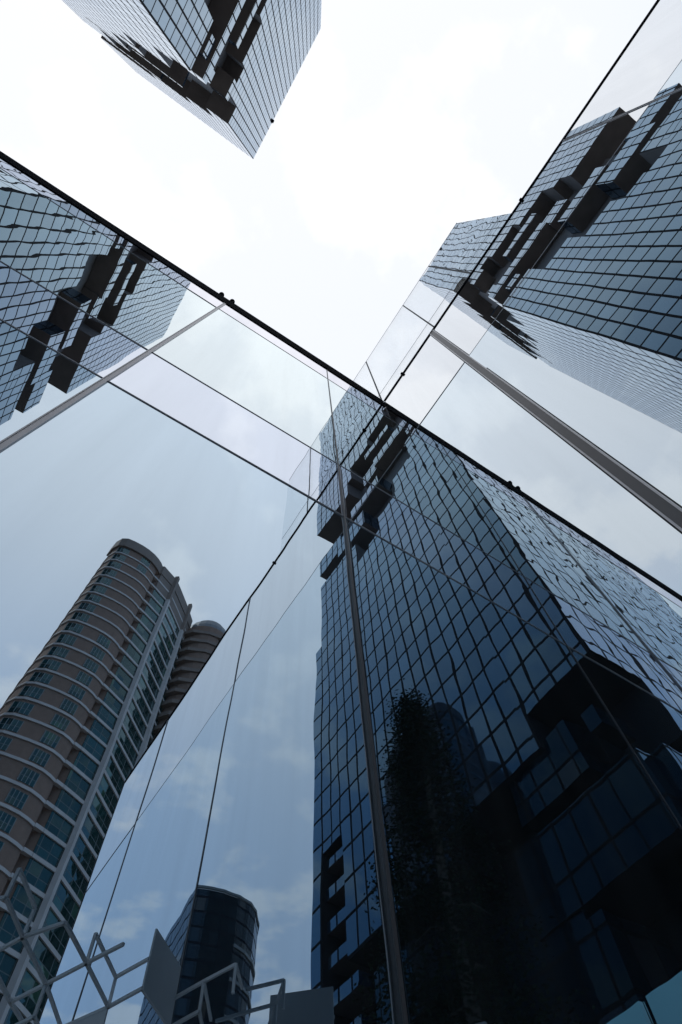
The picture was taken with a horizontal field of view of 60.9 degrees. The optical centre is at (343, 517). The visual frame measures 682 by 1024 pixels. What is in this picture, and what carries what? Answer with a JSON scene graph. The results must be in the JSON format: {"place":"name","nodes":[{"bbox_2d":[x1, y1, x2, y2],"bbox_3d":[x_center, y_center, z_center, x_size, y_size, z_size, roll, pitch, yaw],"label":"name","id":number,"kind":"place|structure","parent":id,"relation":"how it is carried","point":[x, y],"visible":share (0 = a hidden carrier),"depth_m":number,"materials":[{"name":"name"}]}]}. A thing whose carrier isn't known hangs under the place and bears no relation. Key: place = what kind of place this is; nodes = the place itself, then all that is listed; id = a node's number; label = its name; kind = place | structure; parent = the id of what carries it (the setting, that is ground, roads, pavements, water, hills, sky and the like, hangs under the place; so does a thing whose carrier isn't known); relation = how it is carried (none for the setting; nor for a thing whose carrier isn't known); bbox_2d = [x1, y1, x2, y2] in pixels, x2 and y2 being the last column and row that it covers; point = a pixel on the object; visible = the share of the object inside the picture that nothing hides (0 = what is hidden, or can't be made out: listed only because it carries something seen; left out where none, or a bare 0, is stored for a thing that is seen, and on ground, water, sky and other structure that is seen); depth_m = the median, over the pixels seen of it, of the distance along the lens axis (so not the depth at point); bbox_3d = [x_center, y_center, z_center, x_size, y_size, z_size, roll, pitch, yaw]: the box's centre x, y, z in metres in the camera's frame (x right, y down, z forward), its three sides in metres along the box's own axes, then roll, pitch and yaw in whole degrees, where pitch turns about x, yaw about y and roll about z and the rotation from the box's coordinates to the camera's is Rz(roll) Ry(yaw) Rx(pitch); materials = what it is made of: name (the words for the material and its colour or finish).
{"place":"outdoors","nodes":[
{"label":"outdoors","id":0,"kind":"place"},
{"bbox_2d":[0,0,656,407],"label":"sky","id":1,"kind":"structure","parent":0,"point":[402,123],"materials":[{"name":"white"}]},
{"label":"ground","id":2,"kind":"structure","parent":0,"visible":0},
{"bbox_2d":[62,0,321,158],"bbox_3d":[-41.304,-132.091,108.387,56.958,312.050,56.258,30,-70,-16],"label":"skyscraper","id":3,"kind":"structure","parent":2,"relation":"on","point":[228,70],"depth_m":168.70,"materials":[{"name":"blue glass"}]},
{"bbox_3d":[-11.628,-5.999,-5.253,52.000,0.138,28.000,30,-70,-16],"label":"pavement","id":4,"kind":"structure","parent":0,"visible":0},
{"bbox_2d":[0,151,652,1023],"bbox_3d":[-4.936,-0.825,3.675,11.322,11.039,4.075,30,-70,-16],"label":"glass facade","id":5,"kind":"structure","parent":4,"relation":"on","point":[268,753],"depth_m":2.00,"materials":[{"name":"glass"}]},
{"bbox_2d":[353,0,681,1023],"bbox_3d":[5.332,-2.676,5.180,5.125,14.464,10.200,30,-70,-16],"label":"glass facade","id":6,"kind":"structure","parent":4,"relation":"on","point":[519,374],"depth_m":3.90,"materials":[{"name":"glass"}]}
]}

